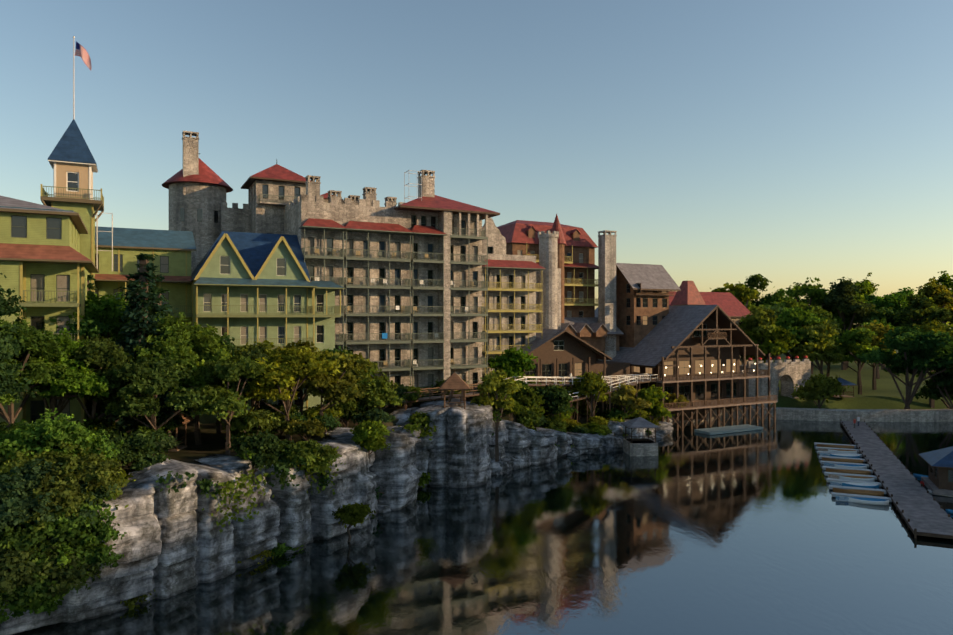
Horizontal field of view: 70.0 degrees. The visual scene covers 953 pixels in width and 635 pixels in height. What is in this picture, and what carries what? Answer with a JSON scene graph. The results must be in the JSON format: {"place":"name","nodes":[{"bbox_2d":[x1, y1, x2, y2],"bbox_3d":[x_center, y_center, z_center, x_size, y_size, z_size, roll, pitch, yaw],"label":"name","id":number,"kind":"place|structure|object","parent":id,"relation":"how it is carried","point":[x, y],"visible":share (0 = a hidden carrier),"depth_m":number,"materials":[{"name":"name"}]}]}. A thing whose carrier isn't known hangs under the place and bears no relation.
{"place":"outdoors","nodes":[
{"label":"outdoors","id":0,"kind":"place"},
{"bbox_2d":[0,0,952,325],"label":"sky","id":1,"kind":"structure","parent":0,"point":[786,142],"materials":[{"name":"blue"}]},
{"bbox_2d":[12,419,952,634],"bbox_3d":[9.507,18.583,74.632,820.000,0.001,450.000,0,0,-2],"label":"lake water","id":2,"kind":"structure","parent":0,"point":[688,531],"depth_m":51.81,"materials":[{"name":"blue liquid"}]},
{"bbox_2d":[490,458,501,474],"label":"shore boulder","id":3,"kind":"object","parent":2,"relation":"in","point":[495,466],"visible":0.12,"depth_m":80.16,"materials":[{"name":"grey stone"}]},
{"bbox_2d":[495,461,507,474],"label":"shore boulder","id":4,"kind":"object","parent":2,"relation":"in","point":[504,466],"visible":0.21,"depth_m":80.75,"materials":[{"name":"grey stone"}]},
{"bbox_2d":[621,414,659,455],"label":"gazebo","id":5,"kind":"object","parent":2,"relation":"in","point":[648,446],"visible":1,"depth_m":91.40,"materials":[{"name":"stone"}]},
{"bbox_2d":[817,444,853,448],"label":"rowboat","id":6,"kind":"object","parent":2,"relation":"on","point":[838,446],"visible":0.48,"depth_m":96.58,"materials":[{"name":"brown wood"}]},
{"bbox_2d":[818,448,856,453],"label":"rowboat","id":7,"kind":"object","parent":2,"relation":"on","point":[839,450],"visible":0.65,"depth_m":93.44,"materials":[{"name":"white"}]},
{"bbox_2d":[820,452,859,457],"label":"rowboat","id":8,"kind":"object","parent":2,"relation":"on","point":[843,455],"visible":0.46,"depth_m":90.26,"materials":[{"name":"blue paint"}]},
{"bbox_2d":[822,457,862,463],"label":"rowboat","id":9,"kind":"object","parent":2,"relation":"on","point":[845,460],"visible":0.58,"depth_m":87.10,"materials":[{"name":"brown wood"}]},
{"bbox_2d":[824,462,866,468],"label":"rowboat","id":10,"kind":"object","parent":2,"relation":"on","point":[848,466],"visible":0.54,"depth_m":83.94,"materials":[{"name":"white"}]},
{"bbox_2d":[826,468,870,474],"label":"rowboat","id":11,"kind":"object","parent":2,"relation":"on","point":[861,472],"visible":0.65,"depth_m":80.81,"materials":[{"name":"brown wood"}]},
{"bbox_2d":[828,474,874,481],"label":"rowboat","id":12,"kind":"object","parent":2,"relation":"on","point":[864,478],"visible":0.71,"depth_m":77.63,"materials":[{"name":"white"}]},
{"bbox_2d":[814,442,891,501],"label":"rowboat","id":13,"kind":"object","parent":2,"relation":"on","point":[833,494],"visible":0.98,"depth_m":79.08,"materials":[{"name":"paint"}]},
{"bbox_2d":[830,480,878,488],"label":"rowboat","id":14,"kind":"object","parent":2,"relation":"on","point":[864,485],"visible":0.73,"depth_m":74.54,"materials":[{"name":"blue paint"}]},
{"bbox_2d":[833,488,883,496],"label":"rowboat","id":15,"kind":"object","parent":2,"relation":"on","point":[864,492],"visible":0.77,"depth_m":71.41,"materials":[{"name":"brown wood"}]},
{"bbox_2d":[836,495,888,504],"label":"rowboat","id":16,"kind":"object","parent":2,"relation":"on","point":[872,501],"visible":0.92,"depth_m":68.19,"materials":[{"name":"white"}]},
{"bbox_2d":[840,419,952,538],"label":"dock","id":17,"kind":"object","parent":2,"relation":"in","point":[920,509],"visible":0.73,"depth_m":72.17,"materials":[{"name":"wood"}]},
{"bbox_2d":[913,473,927,477],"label":"kayak","id":18,"kind":"object","parent":2,"relation":"on","point":[917,475],"visible":0.23,"depth_m":79.12,"materials":[{"name":"blue paint"}]},
{"bbox_2d":[919,446,952,495],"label":"boathouse","id":19,"kind":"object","parent":2,"relation":"on","point":[938,480],"visible":1,"depth_m":71.59,"materials":[{"name":"blue wood"}]},
{"bbox_2d":[110,350,952,473],"bbox_3d":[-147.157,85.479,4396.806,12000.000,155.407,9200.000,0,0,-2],"label":"terrain","id":20,"kind":"structure","parent":0,"point":[886,394],"depth_m":135.38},
{"bbox_2d":[0,195,98,423],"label":"green building","id":21,"kind":"structure","parent":20,"relation":"on","point":[47,267],"depth_m":55.67,"materials":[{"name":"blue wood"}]},
{"bbox_2d":[40,36,112,293],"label":"belvedere tower","id":22,"kind":"structure","parent":20,"relation":"on","point":[72,161],"depth_m":68.90,"materials":[{"name":"beige wood"}]},
{"bbox_2d":[75,41,91,69],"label":"flag","id":23,"kind":"object","parent":22,"relation":"attached to","point":[81,52],"visible":1,"depth_m":70.27,"materials":[{"name":"fabric"}]},
{"bbox_2d":[94,226,195,419],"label":"green building","id":24,"kind":"structure","parent":20,"relation":"on","point":[172,249],"depth_m":76.37,"materials":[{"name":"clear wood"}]},
{"bbox_2d":[165,410,193,450],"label":"summerhouse","id":25,"kind":"structure","parent":20,"relation":"on","point":[186,420],"depth_m":59.24,"materials":[{"name":"brown wood"}]},
{"bbox_2d":[162,131,310,273],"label":"stone towers","id":26,"kind":"structure","parent":20,"relation":"on","point":[197,187],"depth_m":91.65,"materials":[{"name":"grey stone"}]},
{"bbox_2d":[190,231,344,423],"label":"gabled building","id":27,"kind":"structure","parent":20,"relation":"on","point":[250,288],"depth_m":76.26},
{"bbox_2d":[0,406,673,634],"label":"cliff rocks","id":28,"kind":"object","parent":20,"relation":"on","point":[171,543],"visible":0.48,"depth_m":50.30,"materials":[{"name":"grey stone"}]},
{"bbox_2d":[377,503,390,512],"bbox_3d":[-9.905,18.664,65.875,3.660,1.874,2.442,2,3,17],"label":"shore boulder","id":29,"kind":"object","parent":20,"relation":"on","point":[383,508],"visible":0.17,"depth_m":64.77,"materials":[{"name":"grey stone"}]},
{"bbox_2d":[284,170,499,406],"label":"stone building","id":30,"kind":"structure","parent":20,"relation":"on","point":[407,276],"depth_m":88.00,"materials":[{"name":"grey stone"}]},
{"bbox_2d":[334,383,499,420],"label":"railing","id":31,"kind":"object","parent":20,"relation":"on","point":[435,398],"visible":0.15,"depth_m":82.75,"materials":[{"name":"brown wood"}]},
{"bbox_2d":[410,401,492,487],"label":"pillar rock","id":32,"kind":"object","parent":20,"relation":"on","point":[459,455],"visible":0.65,"depth_m":74.78,"materials":[{"name":"grey stone"}]},
{"bbox_2d":[439,368,469,409],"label":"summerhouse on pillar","id":33,"kind":"object","parent":32,"relation":"on","point":[454,381],"visible":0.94,"depth_m":76.64,"materials":[{"name":"brown wood"}]},
{"bbox_2d":[448,390,463,405],"bbox_3d":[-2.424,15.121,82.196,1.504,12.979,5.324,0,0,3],"label":"bench","id":34,"kind":"object","parent":20,"relation":"on","point":[460,398],"visible":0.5,"depth_m":82.07,"materials":[{"name":"brown wood"}]},
{"bbox_2d":[0,253,952,623],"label":"tree foliage","id":35,"kind":"object","parent":20,"relation":"on","point":[52,519],"visible":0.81,"depth_m":56.57,"materials":[{"name":"green plant"}]},
{"bbox_2d":[0,256,952,613],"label":"trees","id":36,"kind":"object","parent":20,"relation":"on","point":[10,416],"visible":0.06,"depth_m":64.56,"materials":[{"name":"brown plant"}]},
{"bbox_2d":[504,461,513,470],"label":"shore boulder","id":37,"kind":"object","parent":20,"relation":"on","point":[510,468],"visible":0.15,"depth_m":82.44,"materials":[{"name":"grey stone"}]},
{"bbox_2d":[501,456,524,469],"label":"shore boulder","id":38,"kind":"object","parent":20,"relation":"on","point":[515,464],"visible":0.27,"depth_m":83.23,"materials":[{"name":"grey stone"}]},
{"bbox_2d":[482,218,560,381],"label":"hotel building","id":39,"kind":"structure","parent":20,"relation":"on","point":[524,299],"depth_m":107.97,"materials":[{"name":"beige stone"}]},
{"bbox_2d":[497,214,598,322],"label":"hotel building","id":40,"kind":"structure","parent":20,"relation":"on","point":[576,246],"depth_m":122.79,"materials":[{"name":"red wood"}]},
{"bbox_2d":[566,448,579,456],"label":"shore boulder","id":41,"kind":"object","parent":20,"relation":"on","point":[574,452],"visible":0.25,"depth_m":91.26,"materials":[{"name":"grey stone"}]},
{"bbox_2d":[505,374,657,419],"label":"white ramp bridge","id":42,"kind":"structure","parent":20,"relation":"on","point":[572,381],"depth_m":103.52,"materials":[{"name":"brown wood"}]},
{"bbox_2d":[587,447,599,453],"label":"shore boulder","id":43,"kind":"object","parent":20,"relation":"on","point":[596,450],"visible":0.23,"depth_m":92.47,"materials":[{"name":"grey stone"}]},
{"bbox_2d":[560,376,637,424],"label":"white ramp","id":44,"kind":"structure","parent":20,"relation":"on","point":[575,398],"depth_m":102.61,"materials":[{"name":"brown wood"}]},
{"bbox_2d":[599,445,612,452],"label":"shore boulder","id":45,"kind":"object","parent":20,"relation":"on","point":[605,449],"visible":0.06,"depth_m":93.42,"materials":[{"name":"grey stone"}]},
{"bbox_2d":[593,434,622,451],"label":"shore boulder","id":46,"kind":"object","parent":20,"relation":"on","point":[615,443],"visible":0.42,"depth_m":94.91,"materials":[{"name":"grey stone"}]},
{"bbox_2d":[519,230,776,434],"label":"lake chalet","id":47,"kind":"object","parent":20,"relation":"on","point":[637,324],"visible":0.77,"depth_m":120.20,"materials":[{"name":"brown wood"}]},
{"bbox_2d":[656,433,663,437],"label":"shore boulder","id":48,"kind":"object","parent":20,"relation":"on","point":[659,435],"visible":0.15,"depth_m":104.89,"materials":[{"name":"grey stone"}]},
{"bbox_2d":[669,281,749,364],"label":"red roof house","id":49,"kind":"structure","parent":20,"relation":"on","point":[733,308],"depth_m":165.81,"materials":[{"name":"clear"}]},
{"bbox_2d":[740,356,810,406],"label":"stone arch bridge","id":50,"kind":"structure","parent":20,"relation":"on","point":[788,373],"depth_m":131.84,"materials":[{"name":"grey stone"}]},
{"bbox_2d":[673,406,952,422],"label":"stone embankment","id":51,"kind":"structure","parent":20,"relation":"on","point":[896,415],"depth_m":121.83,"materials":[{"name":"grey stone"}]},
{"bbox_2d":[833,377,857,396],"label":"gazebo","id":52,"kind":"object","parent":20,"relation":"on","point":[844,382],"visible":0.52,"depth_m":136.32,"materials":[{"name":"blue wood"}]}
]}

